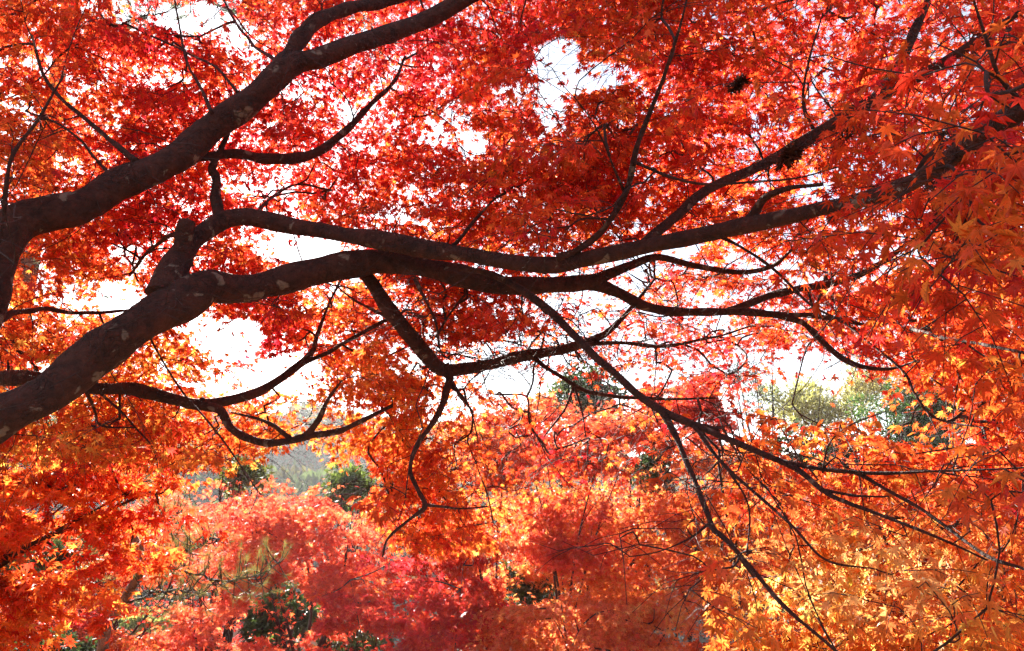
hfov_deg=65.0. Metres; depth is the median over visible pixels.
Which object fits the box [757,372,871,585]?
willow tree
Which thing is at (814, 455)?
evergreen tree
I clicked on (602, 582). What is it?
maple tree
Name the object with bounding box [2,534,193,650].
maple tree
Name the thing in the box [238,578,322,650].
evergreen shrub
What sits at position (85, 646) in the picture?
evergreen shrub
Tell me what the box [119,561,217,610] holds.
evergreen tree
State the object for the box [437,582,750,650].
maple tree
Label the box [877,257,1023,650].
maple tree
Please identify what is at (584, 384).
evergreen tree
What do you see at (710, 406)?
maple tree
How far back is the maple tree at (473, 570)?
9.72 m
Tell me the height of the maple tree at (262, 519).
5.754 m
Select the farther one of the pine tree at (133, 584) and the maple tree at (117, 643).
the maple tree at (117, 643)
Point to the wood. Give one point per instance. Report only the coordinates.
(306, 480)
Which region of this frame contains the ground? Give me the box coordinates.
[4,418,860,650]
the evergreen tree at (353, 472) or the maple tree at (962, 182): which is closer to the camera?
the maple tree at (962, 182)
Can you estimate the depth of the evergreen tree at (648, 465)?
12.32 m
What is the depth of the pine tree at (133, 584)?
7.09 m
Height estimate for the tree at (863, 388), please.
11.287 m
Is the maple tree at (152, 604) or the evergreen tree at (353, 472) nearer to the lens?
the evergreen tree at (353, 472)
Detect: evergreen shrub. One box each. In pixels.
[11,627,97,650]
[112,606,180,645]
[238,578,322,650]
[316,621,394,650]
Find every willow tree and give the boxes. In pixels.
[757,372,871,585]
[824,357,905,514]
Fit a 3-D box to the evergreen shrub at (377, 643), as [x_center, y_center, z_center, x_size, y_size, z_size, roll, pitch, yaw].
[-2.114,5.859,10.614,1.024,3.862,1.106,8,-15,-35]
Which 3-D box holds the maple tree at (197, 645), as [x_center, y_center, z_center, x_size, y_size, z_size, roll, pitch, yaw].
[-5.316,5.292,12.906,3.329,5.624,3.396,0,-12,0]
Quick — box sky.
[0,0,1023,469]
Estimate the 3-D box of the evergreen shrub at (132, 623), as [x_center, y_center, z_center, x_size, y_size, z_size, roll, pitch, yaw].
[-8.319,7.966,17.582,1.537,3.493,1.529,-5,-13,23]
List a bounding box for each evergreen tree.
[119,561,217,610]
[210,451,275,650]
[319,462,380,648]
[497,556,558,647]
[536,353,629,629]
[626,445,679,628]
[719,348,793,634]
[753,417,903,584]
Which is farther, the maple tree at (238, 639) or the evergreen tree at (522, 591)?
the maple tree at (238, 639)
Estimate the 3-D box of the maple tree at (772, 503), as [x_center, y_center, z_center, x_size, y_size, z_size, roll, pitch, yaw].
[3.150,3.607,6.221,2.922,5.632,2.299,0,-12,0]
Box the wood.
[0,396,1016,642]
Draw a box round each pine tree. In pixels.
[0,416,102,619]
[55,469,301,650]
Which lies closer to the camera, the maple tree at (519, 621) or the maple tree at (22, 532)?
the maple tree at (22, 532)
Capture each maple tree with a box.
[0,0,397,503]
[0,0,1023,650]
[0,441,231,650]
[0,571,215,650]
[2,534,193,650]
[99,478,280,650]
[117,618,278,650]
[129,598,167,635]
[143,475,418,650]
[197,598,271,647]
[300,549,521,650]
[377,418,545,649]
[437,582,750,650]
[454,390,675,629]
[472,442,717,639]
[601,431,848,650]
[626,371,740,643]
[719,430,1020,649]
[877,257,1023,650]
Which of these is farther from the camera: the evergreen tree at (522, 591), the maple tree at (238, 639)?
the maple tree at (238, 639)
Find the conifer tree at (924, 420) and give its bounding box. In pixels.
[844,377,970,542]
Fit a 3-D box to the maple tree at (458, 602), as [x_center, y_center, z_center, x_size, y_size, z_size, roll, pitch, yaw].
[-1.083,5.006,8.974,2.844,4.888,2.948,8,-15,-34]
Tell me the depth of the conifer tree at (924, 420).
14.82 m
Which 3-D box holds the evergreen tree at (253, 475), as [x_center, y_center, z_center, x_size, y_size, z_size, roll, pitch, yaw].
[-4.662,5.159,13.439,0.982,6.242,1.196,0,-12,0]
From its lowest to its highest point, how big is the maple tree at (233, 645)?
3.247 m

